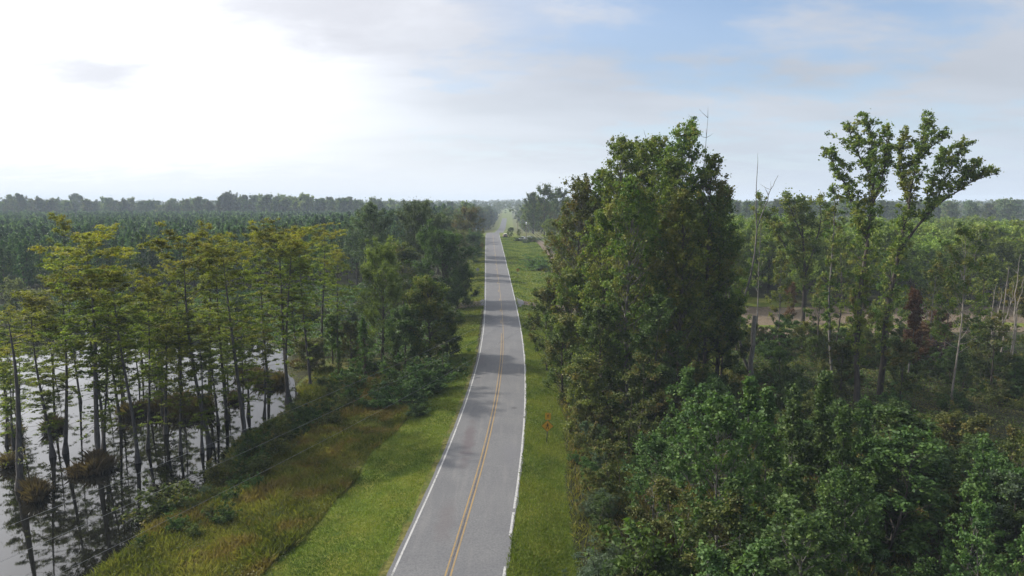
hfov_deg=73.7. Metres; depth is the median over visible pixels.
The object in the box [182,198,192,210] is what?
woods edge tree
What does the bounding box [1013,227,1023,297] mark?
orchard tree
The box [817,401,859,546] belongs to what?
sapling tree
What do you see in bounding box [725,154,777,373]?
dead tree
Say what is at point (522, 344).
road marking
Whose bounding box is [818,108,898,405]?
tall tree
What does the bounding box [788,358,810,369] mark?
thicket shrub
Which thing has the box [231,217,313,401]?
cypress tree
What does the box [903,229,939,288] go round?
orchard tree
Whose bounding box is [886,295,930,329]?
tree
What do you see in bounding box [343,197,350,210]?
woods edge tree
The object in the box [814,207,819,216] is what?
woods edge tree
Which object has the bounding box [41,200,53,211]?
woods edge tree
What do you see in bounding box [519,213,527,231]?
roadside tree
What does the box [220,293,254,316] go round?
bank tree
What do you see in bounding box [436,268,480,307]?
roadside tree
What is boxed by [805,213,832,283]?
orchard tree
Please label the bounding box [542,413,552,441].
warning sign
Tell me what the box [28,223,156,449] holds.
cypress tree
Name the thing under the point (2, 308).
bank shrub
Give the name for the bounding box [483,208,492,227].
roadside tree
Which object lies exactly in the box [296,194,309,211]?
woods edge tree
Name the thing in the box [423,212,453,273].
roadside tree
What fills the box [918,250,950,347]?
thin tree
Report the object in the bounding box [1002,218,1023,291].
orchard tree
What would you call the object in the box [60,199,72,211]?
woods edge tree
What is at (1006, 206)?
woods edge tree
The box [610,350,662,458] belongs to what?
sapling tree
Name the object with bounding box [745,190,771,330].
thin tree
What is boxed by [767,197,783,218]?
woods edge tree
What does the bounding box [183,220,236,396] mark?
cypress tree
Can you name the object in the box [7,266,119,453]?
cypress tree
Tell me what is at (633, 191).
sweetgum tree
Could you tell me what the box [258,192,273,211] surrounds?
woods edge tree
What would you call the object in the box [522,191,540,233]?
oak tree
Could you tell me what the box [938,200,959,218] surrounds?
woods edge tree
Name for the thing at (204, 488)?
shrub
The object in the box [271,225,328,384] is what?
cypress tree
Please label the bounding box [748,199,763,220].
woods edge tree
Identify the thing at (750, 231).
orchard tree
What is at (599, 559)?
shrub
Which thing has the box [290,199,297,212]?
woods edge tree
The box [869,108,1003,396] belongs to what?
tall tree
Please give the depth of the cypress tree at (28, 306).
60.79 m
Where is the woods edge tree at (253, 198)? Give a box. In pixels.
[249,193,257,211]
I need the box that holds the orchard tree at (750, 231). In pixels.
[736,223,759,272]
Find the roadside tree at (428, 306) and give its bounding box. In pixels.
[399,273,459,360]
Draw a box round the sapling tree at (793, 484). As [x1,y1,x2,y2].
[750,456,854,575]
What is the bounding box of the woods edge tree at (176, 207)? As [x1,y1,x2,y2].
[172,202,181,211]
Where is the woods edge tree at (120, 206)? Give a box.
[115,203,128,210]
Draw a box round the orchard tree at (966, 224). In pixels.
[959,218,982,284]
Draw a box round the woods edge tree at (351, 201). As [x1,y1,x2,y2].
[349,198,355,212]
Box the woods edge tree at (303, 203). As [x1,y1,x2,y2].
[297,192,311,212]
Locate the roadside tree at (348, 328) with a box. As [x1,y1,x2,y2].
[335,320,368,360]
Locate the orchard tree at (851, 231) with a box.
[842,224,867,283]
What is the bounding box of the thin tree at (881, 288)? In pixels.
[872,245,910,337]
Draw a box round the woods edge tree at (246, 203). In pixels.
[240,199,249,210]
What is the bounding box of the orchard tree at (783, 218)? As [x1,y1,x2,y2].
[767,212,792,280]
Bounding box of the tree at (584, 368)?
[561,350,608,431]
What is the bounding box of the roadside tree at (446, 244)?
[404,218,479,307]
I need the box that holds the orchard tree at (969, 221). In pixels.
[962,217,979,225]
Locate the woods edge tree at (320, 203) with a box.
[313,198,326,213]
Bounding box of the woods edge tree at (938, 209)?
[932,206,942,219]
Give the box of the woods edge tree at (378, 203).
[373,200,383,210]
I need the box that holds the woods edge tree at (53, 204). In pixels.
[44,198,60,211]
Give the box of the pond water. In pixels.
[0,324,299,575]
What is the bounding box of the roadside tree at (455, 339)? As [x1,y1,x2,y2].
[431,301,468,356]
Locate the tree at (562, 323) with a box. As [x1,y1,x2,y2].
[540,311,584,400]
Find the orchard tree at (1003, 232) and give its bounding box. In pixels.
[967,217,1023,299]
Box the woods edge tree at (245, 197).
[235,195,253,210]
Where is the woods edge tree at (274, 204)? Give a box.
[265,198,283,211]
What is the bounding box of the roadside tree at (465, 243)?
[452,229,473,265]
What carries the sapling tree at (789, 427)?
on the ground at (758, 308)
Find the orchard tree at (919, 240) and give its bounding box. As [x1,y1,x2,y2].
[896,233,932,292]
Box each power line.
[0,295,540,529]
[0,307,535,561]
[55,328,522,575]
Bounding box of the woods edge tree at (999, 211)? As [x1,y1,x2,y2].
[995,197,1018,221]
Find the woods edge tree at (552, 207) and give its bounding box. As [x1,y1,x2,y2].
[547,201,559,219]
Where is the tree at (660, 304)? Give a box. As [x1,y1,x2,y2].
[625,289,687,424]
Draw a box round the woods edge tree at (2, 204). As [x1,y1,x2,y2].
[0,202,6,211]
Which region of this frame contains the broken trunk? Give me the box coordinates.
[747,316,756,376]
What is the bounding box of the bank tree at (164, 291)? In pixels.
[157,290,183,312]
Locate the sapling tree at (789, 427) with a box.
[764,383,813,512]
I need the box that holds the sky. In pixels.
[0,0,1023,201]
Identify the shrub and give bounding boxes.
[0,300,13,315]
[111,471,203,525]
[128,541,149,551]
[162,495,187,514]
[193,484,213,493]
[233,451,247,459]
[264,305,280,317]
[283,397,303,411]
[293,402,328,420]
[294,303,316,320]
[304,298,331,319]
[312,407,349,426]
[313,373,336,385]
[327,357,370,383]
[331,385,352,401]
[343,385,401,408]
[344,305,360,320]
[347,348,392,376]
[347,399,370,410]
[354,299,367,308]
[361,300,390,316]
[367,345,439,385]
[368,371,407,395]
[368,375,434,407]
[393,361,460,394]
[403,397,434,416]
[417,345,472,381]
[507,227,513,236]
[517,256,551,270]
[519,253,546,267]
[523,234,538,241]
[561,533,634,575]
[563,416,606,448]
[566,451,580,462]
[568,490,604,517]
[584,507,724,575]
[594,523,671,575]
[609,394,646,418]
[609,411,663,454]
[619,450,653,471]
[630,502,701,556]
[633,415,674,441]
[652,409,688,434]
[673,419,709,453]
[682,455,710,480]
[690,486,752,539]
[694,460,759,504]
[702,531,786,562]
[704,414,745,439]
[724,329,759,349]
[728,350,760,374]
[733,513,787,552]
[742,331,759,349]
[748,437,777,452]
[752,466,812,509]
[753,357,781,380]
[754,332,785,358]
[754,367,768,383]
[755,378,781,393]
[760,392,782,419]
[767,359,807,393]
[770,346,793,382]
[776,358,815,382]
[776,439,816,479]
[782,378,816,409]
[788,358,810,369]
[802,334,822,362]
[811,359,833,371]
[813,446,839,461]
[821,321,849,339]
[823,530,890,568]
[835,362,872,387]
[848,401,960,537]
[852,424,953,560]
[854,504,915,545]
[860,563,909,575]
[872,382,913,408]
[874,365,926,396]
[889,356,935,377]
[893,539,986,575]
[900,321,933,364]
[925,388,975,412]
[926,309,957,347]
[931,379,981,407]
[942,517,1021,556]
[948,400,996,433]
[948,511,1020,565]
[950,500,999,531]
[953,334,973,344]
[963,458,1023,552]
[967,371,1021,394]
[969,366,1010,385]
[969,375,1011,405]
[984,537,1023,575]
[994,439,1006,456]
[998,430,1021,454]
[1002,393,1023,410]
[1006,346,1023,360]
[1010,329,1023,343]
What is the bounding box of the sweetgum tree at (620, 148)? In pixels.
[578,133,651,390]
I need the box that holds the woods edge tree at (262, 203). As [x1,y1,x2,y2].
[256,200,266,211]
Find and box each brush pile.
[760,330,790,347]
[915,339,959,366]
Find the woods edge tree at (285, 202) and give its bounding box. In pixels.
[277,196,294,212]
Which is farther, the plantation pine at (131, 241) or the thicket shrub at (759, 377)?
the plantation pine at (131, 241)
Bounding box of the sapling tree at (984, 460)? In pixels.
[939,433,1005,575]
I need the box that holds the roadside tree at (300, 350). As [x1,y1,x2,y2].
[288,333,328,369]
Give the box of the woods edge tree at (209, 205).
[202,199,214,210]
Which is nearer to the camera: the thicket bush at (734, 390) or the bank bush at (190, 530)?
the bank bush at (190, 530)
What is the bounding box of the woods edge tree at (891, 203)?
[888,201,896,218]
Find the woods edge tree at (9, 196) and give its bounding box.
[4,194,14,210]
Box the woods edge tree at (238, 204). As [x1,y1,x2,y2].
[233,199,251,211]
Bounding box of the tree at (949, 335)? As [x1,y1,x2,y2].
[922,275,971,348]
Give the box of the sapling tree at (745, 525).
[713,476,805,575]
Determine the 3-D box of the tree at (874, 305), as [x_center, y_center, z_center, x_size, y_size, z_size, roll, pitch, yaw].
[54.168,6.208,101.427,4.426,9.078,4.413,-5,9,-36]
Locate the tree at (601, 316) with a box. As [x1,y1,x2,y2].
[569,302,632,409]
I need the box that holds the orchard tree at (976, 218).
[959,214,987,222]
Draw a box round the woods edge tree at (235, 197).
[231,192,237,208]
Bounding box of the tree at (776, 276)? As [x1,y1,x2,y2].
[765,250,797,337]
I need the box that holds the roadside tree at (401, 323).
[381,303,425,369]
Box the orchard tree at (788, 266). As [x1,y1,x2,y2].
[768,221,822,298]
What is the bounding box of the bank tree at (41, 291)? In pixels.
[17,288,56,311]
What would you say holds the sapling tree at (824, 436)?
on the ground at (758, 308)
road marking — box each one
[391,253,485,575]
[444,333,501,575]
[450,239,503,575]
[499,236,525,415]
[509,512,514,534]
[513,418,524,507]
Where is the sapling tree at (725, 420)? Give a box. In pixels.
[662,382,776,559]
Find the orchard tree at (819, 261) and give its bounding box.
[781,230,832,305]
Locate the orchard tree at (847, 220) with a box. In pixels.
[840,214,853,223]
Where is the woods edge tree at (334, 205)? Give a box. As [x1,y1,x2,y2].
[332,200,345,210]
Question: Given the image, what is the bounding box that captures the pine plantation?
[0,203,466,264]
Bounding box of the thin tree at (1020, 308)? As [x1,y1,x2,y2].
[995,274,1023,354]
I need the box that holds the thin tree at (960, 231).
[929,221,992,409]
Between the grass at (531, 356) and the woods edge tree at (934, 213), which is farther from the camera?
the woods edge tree at (934, 213)
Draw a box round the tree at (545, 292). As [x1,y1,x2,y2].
[522,283,564,369]
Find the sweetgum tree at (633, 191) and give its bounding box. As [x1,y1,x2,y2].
[588,170,676,410]
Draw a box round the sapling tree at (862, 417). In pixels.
[840,394,879,535]
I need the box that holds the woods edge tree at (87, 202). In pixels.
[80,198,95,211]
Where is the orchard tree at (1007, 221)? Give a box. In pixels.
[1000,218,1016,225]
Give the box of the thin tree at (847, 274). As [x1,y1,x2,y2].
[821,231,860,340]
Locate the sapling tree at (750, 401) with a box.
[725,371,772,533]
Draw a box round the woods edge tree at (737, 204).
[731,199,741,215]
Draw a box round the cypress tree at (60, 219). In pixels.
[35,212,92,401]
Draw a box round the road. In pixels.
[386,218,526,575]
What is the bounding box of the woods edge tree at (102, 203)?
[95,197,105,208]
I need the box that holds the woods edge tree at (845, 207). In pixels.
[838,199,852,218]
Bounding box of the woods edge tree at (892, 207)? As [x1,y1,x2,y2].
[887,205,900,219]
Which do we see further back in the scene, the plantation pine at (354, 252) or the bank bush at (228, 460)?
the plantation pine at (354, 252)
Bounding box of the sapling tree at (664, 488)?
[639,474,743,575]
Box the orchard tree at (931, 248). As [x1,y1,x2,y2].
[908,236,953,305]
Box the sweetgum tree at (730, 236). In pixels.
[699,184,747,372]
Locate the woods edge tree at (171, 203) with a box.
[162,200,175,212]
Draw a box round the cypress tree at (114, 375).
[66,265,140,429]
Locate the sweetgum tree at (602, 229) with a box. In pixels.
[570,209,637,394]
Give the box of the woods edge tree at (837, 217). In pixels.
[835,202,851,220]
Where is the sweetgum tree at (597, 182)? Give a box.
[569,166,628,346]
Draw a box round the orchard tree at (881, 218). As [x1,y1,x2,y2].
[856,213,908,282]
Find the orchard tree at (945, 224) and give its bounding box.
[935,217,958,229]
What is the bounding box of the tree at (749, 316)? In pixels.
[728,277,752,351]
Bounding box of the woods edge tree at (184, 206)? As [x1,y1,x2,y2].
[179,202,190,211]
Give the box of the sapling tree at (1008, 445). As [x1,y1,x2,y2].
[996,423,1023,513]
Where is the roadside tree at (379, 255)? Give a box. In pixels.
[346,234,408,360]
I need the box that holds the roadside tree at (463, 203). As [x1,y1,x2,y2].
[457,201,469,218]
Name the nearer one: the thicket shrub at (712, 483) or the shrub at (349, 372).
the thicket shrub at (712, 483)
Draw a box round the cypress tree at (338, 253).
[309,245,360,360]
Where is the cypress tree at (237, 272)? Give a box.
[166,232,280,433]
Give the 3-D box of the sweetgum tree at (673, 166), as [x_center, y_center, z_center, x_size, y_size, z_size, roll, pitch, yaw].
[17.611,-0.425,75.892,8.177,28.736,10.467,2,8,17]
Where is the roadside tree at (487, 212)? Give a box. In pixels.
[484,209,492,230]
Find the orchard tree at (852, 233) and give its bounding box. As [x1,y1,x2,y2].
[823,226,861,298]
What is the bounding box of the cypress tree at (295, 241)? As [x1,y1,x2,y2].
[250,232,320,404]
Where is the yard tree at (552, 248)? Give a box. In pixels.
[550,245,571,269]
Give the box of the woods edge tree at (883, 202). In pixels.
[875,199,889,217]
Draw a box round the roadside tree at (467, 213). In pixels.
[451,205,486,252]
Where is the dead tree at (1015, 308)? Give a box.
[1010,254,1023,353]
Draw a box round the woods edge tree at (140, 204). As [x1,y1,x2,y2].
[135,201,145,211]
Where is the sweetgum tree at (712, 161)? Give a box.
[684,150,744,365]
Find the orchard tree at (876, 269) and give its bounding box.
[861,239,909,299]
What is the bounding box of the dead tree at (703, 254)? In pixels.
[697,110,708,392]
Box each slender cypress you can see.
[0,313,12,396]
[0,333,43,422]
[0,344,36,449]
[0,361,26,445]
[20,374,62,457]
[23,311,73,413]
[38,300,67,358]
[44,288,118,449]
[69,315,141,452]
[86,299,145,404]
[115,267,149,365]
[120,310,144,384]
[123,279,169,392]
[133,300,174,393]
[134,285,195,434]
[138,327,184,415]
[152,320,206,451]
[161,294,195,378]
[166,324,233,452]
[184,305,232,425]
[197,311,218,381]
[207,321,235,392]
[215,333,231,381]
[220,325,265,422]
[226,316,266,416]
[247,328,281,417]
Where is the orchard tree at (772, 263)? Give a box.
[750,232,789,287]
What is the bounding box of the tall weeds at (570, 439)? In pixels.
[554,341,1002,575]
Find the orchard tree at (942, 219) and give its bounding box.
[939,214,960,221]
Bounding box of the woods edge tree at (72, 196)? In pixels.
[68,193,79,210]
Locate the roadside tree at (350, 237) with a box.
[336,226,366,284]
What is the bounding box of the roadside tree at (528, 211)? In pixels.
[525,200,540,230]
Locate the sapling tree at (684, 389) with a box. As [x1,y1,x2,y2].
[648,363,722,486]
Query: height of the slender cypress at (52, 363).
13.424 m
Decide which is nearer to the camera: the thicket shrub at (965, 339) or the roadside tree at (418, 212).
the thicket shrub at (965, 339)
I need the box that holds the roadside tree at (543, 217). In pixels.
[534,201,549,233]
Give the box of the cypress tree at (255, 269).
[225,220,295,390]
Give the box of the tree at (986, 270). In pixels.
[956,253,1010,351]
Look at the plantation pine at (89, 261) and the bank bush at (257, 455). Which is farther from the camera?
the plantation pine at (89, 261)
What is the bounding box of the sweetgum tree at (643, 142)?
[622,133,664,361]
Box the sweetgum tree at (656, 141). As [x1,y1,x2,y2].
[614,132,675,362]
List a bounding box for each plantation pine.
[0,240,12,289]
[0,247,12,292]
[0,254,12,290]
[1,237,13,260]
[5,249,16,282]
[11,233,21,268]
[11,238,21,288]
[13,242,33,286]
[19,237,39,288]
[23,261,37,284]
[28,241,37,290]
[32,243,49,288]
[33,242,48,286]
[39,240,47,289]
[43,236,52,292]
[48,246,61,290]
[58,238,72,286]
[69,240,79,280]
[82,240,92,280]
[89,246,107,280]
[90,238,105,294]
[100,238,108,282]
[100,245,106,290]
[107,258,115,291]
[110,236,118,266]
[115,236,132,291]
[116,245,129,294]
[124,229,131,262]
[126,236,133,283]
[128,237,135,285]
[130,231,139,274]
[132,233,149,279]
[135,236,152,293]
[137,230,149,275]
[146,234,158,274]
[146,248,157,285]
[154,229,161,282]
[154,234,166,289]
[160,242,173,284]
[162,230,168,283]
[169,225,178,283]
[169,240,177,270]
[174,241,187,290]
[183,239,192,290]
[188,230,198,285]
[192,246,204,282]
[212,240,223,284]
[228,227,242,289]
[238,226,247,285]
[241,233,254,285]
[244,257,254,288]
[256,247,265,280]
[265,236,276,273]
[296,226,306,278]
[307,230,319,283]
[314,231,323,279]
[325,226,339,274]
[326,221,334,256]
[334,219,342,273]
[334,224,343,275]
[343,235,352,279]
[350,228,363,266]
[384,224,392,243]
[390,221,398,238]
[391,229,396,262]
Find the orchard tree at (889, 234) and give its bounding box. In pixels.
[858,218,914,305]
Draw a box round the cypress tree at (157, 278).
[109,273,181,449]
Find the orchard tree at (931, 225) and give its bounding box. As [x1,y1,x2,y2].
[922,222,941,229]
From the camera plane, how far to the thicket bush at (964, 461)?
50.05 m
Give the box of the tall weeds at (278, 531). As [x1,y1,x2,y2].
[82,364,432,575]
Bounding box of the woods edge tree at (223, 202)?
[212,193,233,211]
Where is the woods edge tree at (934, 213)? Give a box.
[924,207,937,219]
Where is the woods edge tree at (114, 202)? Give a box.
[110,200,118,210]
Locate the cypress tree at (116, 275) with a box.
[66,264,155,463]
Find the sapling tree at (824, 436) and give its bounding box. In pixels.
[797,367,841,509]
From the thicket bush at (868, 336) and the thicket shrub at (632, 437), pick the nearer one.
the thicket shrub at (632, 437)
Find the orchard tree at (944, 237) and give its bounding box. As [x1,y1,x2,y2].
[936,233,968,299]
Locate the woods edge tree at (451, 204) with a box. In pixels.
[446,201,455,206]
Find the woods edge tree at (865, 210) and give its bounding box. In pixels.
[859,203,875,219]
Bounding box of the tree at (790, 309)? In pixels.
[782,281,797,321]
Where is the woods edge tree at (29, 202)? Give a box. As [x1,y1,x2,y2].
[26,198,35,210]
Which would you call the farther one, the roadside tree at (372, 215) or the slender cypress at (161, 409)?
the roadside tree at (372, 215)
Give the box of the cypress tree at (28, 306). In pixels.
[0,291,73,457]
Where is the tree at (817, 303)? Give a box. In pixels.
[800,277,838,360]
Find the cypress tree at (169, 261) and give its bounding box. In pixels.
[148,258,197,389]
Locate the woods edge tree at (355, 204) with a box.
[352,199,363,211]
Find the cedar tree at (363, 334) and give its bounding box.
[352,317,372,375]
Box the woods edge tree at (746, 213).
[740,200,752,218]
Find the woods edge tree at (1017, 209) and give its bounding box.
[1008,203,1021,222]
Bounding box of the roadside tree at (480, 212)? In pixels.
[475,208,485,230]
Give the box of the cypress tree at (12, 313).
[0,305,32,399]
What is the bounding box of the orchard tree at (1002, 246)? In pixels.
[981,236,1023,305]
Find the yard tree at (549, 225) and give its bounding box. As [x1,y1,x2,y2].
[540,219,558,254]
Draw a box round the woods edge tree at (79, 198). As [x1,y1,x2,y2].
[73,195,83,209]
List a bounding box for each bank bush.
[130,531,155,545]
[165,510,191,530]
[178,494,202,511]
[182,521,206,539]
[197,502,216,517]
[200,454,242,487]
[200,500,242,525]
[212,453,235,466]
[215,479,246,503]
[224,470,246,486]
[225,432,270,461]
[226,451,255,474]
[233,428,264,448]
[239,447,276,477]
[241,472,264,488]
[247,433,273,451]
[251,444,271,463]
[260,415,281,430]
[260,420,302,442]
[260,430,298,456]
[274,411,300,433]
[277,408,301,422]
[283,405,321,426]
[284,397,315,418]
[313,372,330,385]
[317,398,343,415]
[319,378,340,391]
[337,382,363,399]
[338,373,368,387]
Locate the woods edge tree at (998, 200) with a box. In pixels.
[994,198,1007,226]
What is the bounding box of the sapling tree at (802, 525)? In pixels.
[756,499,869,575]
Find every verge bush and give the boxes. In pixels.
[563,383,579,405]
[569,389,588,421]
[571,401,596,434]
[578,443,594,465]
[578,455,598,488]
[578,467,612,501]
[579,420,599,443]
[581,406,609,440]
[587,440,602,457]
[588,491,614,533]
[589,450,606,480]
[591,541,608,560]
[592,524,617,552]
[594,462,617,492]
[594,488,620,523]
[595,425,612,453]
[599,455,610,464]
[600,560,621,575]
[604,485,623,515]
[604,518,622,545]
[606,543,627,570]
[613,568,636,575]
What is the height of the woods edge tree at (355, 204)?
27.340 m
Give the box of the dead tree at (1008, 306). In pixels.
[999,266,1017,367]
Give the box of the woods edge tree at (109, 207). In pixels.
[105,203,115,211]
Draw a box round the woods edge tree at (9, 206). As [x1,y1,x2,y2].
[4,198,18,212]
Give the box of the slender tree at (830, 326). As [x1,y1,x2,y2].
[819,182,847,374]
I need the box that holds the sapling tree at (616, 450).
[592,438,633,508]
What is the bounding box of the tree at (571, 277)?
[542,266,591,377]
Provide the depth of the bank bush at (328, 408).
73.52 m
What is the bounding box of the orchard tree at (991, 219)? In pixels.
[980,215,995,222]
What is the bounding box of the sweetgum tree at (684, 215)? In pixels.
[645,188,720,408]
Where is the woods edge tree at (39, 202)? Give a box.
[36,201,43,210]
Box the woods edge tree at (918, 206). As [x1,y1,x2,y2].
[915,201,921,214]
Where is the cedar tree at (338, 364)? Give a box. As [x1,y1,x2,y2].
[334,349,342,375]
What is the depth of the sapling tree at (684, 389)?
54.34 m
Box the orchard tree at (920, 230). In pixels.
[904,218,939,286]
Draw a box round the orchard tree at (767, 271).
[748,230,785,292]
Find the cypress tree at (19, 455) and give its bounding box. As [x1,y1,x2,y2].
[0,308,52,490]
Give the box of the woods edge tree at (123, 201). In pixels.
[114,198,132,211]
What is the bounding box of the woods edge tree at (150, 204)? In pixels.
[141,198,155,212]
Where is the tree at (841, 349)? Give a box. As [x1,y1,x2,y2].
[823,336,865,398]
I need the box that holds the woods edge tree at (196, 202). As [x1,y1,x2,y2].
[188,196,208,211]
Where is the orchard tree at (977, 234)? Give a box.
[934,220,1011,305]
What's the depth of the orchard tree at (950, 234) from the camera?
173.50 m
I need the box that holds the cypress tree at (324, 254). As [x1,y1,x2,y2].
[297,222,347,351]
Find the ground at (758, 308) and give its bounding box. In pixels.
[0,204,1023,575]
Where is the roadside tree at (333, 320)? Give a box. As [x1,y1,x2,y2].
[320,313,342,363]
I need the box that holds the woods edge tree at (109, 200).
[102,197,114,208]
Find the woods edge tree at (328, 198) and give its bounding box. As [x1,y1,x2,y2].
[325,196,333,210]
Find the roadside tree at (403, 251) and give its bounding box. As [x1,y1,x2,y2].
[373,239,422,307]
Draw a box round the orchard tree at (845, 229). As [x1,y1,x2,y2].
[824,220,855,248]
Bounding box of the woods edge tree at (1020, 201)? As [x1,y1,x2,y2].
[1017,199,1023,218]
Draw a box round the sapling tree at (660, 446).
[618,431,689,535]
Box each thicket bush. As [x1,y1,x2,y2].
[598,346,636,393]
[616,369,631,394]
[620,503,682,559]
[639,372,678,421]
[646,555,691,575]
[649,383,682,425]
[681,363,723,419]
[695,544,752,575]
[696,395,707,418]
[697,373,738,438]
[713,388,745,443]
[719,374,742,392]
[729,385,740,408]
[738,385,764,424]
[741,324,755,338]
[748,323,768,347]
[756,406,781,441]
[758,328,781,343]
[769,314,790,340]
[769,408,789,444]
[774,396,786,415]
[774,416,815,460]
[779,318,802,348]
[781,376,811,423]
[785,425,818,475]
[790,322,814,352]
[796,393,830,428]
[798,389,840,447]
[804,325,825,355]
[811,398,853,449]
[818,335,832,360]
[829,420,860,465]
[835,424,886,467]
[837,327,852,345]
[851,399,894,433]
[853,397,912,433]
[861,329,877,361]
[876,335,916,370]
[879,413,933,478]
[888,427,947,479]
[891,327,910,351]
[921,436,963,520]
[923,412,974,462]
[925,351,950,376]
[931,409,1000,484]
[937,474,985,537]
[939,343,965,382]
[945,428,989,494]
[951,352,982,387]
[954,446,1001,501]
[965,457,1017,503]
[967,450,1023,529]
[969,348,994,378]
[979,353,999,378]
[989,351,1023,396]
[993,492,1023,561]
[1002,449,1023,466]
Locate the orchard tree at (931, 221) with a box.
[915,216,937,225]
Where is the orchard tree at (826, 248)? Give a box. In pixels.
[818,228,862,304]
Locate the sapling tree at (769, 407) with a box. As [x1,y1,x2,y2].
[742,384,784,525]
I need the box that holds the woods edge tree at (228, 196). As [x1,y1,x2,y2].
[220,190,236,211]
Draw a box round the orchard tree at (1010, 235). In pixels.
[994,220,1023,286]
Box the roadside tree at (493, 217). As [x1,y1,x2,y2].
[492,212,496,226]
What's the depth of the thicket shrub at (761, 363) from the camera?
89.73 m
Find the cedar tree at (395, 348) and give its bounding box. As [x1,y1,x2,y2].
[388,338,401,371]
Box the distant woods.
[27,199,1023,222]
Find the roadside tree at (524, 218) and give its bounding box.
[521,202,532,232]
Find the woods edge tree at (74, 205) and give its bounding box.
[70,200,79,211]
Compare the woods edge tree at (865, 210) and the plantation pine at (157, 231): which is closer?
the plantation pine at (157, 231)
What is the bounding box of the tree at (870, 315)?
[842,268,875,367]
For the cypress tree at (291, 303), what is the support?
on the ground at (758, 308)
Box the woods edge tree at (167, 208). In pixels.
[163,203,171,211]
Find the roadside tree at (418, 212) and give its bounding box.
[392,196,457,269]
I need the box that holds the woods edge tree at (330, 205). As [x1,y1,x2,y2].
[327,199,334,211]
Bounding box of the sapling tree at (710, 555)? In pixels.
[680,536,780,575]
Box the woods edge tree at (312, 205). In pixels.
[308,195,314,211]
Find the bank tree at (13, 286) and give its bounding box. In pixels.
[0,277,30,310]
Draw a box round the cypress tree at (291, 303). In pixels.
[261,240,317,339]
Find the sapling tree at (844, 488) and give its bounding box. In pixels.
[799,464,889,575]
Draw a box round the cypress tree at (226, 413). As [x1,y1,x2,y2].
[185,249,251,420]
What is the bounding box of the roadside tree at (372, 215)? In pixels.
[344,197,401,301]
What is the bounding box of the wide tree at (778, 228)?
[759,188,839,335]
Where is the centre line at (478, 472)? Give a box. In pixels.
[448,333,502,575]
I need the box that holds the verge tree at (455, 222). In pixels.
[451,212,464,232]
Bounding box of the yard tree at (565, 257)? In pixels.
[558,211,593,274]
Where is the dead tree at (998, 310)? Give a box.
[988,287,1001,357]
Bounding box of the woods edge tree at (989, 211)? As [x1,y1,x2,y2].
[979,201,998,220]
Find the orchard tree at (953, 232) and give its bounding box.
[931,223,958,236]
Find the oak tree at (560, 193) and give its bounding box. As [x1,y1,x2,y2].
[551,187,570,221]
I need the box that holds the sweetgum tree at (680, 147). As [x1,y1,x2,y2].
[637,116,728,349]
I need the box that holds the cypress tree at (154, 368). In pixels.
[130,296,180,416]
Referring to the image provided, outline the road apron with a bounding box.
[515,298,523,306]
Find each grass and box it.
[0,421,29,437]
[0,446,26,467]
[15,473,58,502]
[36,411,68,432]
[59,447,122,477]
[109,397,159,417]
[143,389,191,414]
[163,389,217,420]
[227,388,241,402]
[232,364,263,380]
[250,367,289,387]
[261,336,478,575]
[289,355,318,368]
[448,236,485,337]
[500,237,567,327]
[505,324,583,575]
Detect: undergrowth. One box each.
[0,280,441,356]
[95,341,432,575]
[581,338,1023,574]
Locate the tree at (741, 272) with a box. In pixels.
[710,237,752,374]
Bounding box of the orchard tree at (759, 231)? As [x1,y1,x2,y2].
[744,226,772,278]
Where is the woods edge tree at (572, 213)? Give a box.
[560,196,573,214]
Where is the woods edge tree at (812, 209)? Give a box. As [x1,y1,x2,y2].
[807,202,815,215]
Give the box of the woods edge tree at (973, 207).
[964,202,977,216]
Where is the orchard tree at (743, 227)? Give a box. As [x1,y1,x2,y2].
[726,213,768,289]
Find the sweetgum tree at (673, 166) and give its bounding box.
[632,153,706,380]
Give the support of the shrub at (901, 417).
on the ground at (758, 308)
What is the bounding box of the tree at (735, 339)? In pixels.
[697,297,755,379]
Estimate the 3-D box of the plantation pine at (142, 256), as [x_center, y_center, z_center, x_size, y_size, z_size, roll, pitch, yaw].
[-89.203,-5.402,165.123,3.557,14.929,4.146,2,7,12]
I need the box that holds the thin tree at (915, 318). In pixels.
[900,286,926,372]
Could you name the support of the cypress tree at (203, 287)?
on the ground at (758, 308)
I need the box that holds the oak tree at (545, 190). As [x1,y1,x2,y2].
[530,183,556,234]
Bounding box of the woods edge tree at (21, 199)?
[11,193,29,212]
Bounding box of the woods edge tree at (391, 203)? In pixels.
[385,198,395,208]
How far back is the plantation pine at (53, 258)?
161.35 m
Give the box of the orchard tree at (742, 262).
[713,225,756,298]
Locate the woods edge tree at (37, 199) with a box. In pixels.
[27,196,44,211]
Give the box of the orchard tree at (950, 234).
[929,228,955,278]
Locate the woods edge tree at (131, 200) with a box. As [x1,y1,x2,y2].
[127,197,136,210]
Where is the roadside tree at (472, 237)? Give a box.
[463,228,485,261]
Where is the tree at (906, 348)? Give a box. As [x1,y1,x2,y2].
[881,337,932,401]
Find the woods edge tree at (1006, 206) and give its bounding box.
[1001,201,1017,219]
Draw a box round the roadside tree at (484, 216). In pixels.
[480,210,485,230]
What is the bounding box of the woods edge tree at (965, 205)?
[961,200,972,217]
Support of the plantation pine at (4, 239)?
on the ground at (758, 308)
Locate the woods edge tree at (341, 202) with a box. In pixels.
[335,197,351,212]
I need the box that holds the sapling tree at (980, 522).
[949,497,1023,575]
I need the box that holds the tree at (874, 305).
[862,299,884,345]
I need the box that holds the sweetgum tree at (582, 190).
[540,173,604,338]
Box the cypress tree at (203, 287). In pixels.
[128,220,236,447]
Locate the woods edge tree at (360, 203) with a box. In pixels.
[358,201,363,209]
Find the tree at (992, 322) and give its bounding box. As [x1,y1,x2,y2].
[962,311,1018,386]
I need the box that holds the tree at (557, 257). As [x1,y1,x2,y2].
[534,230,583,339]

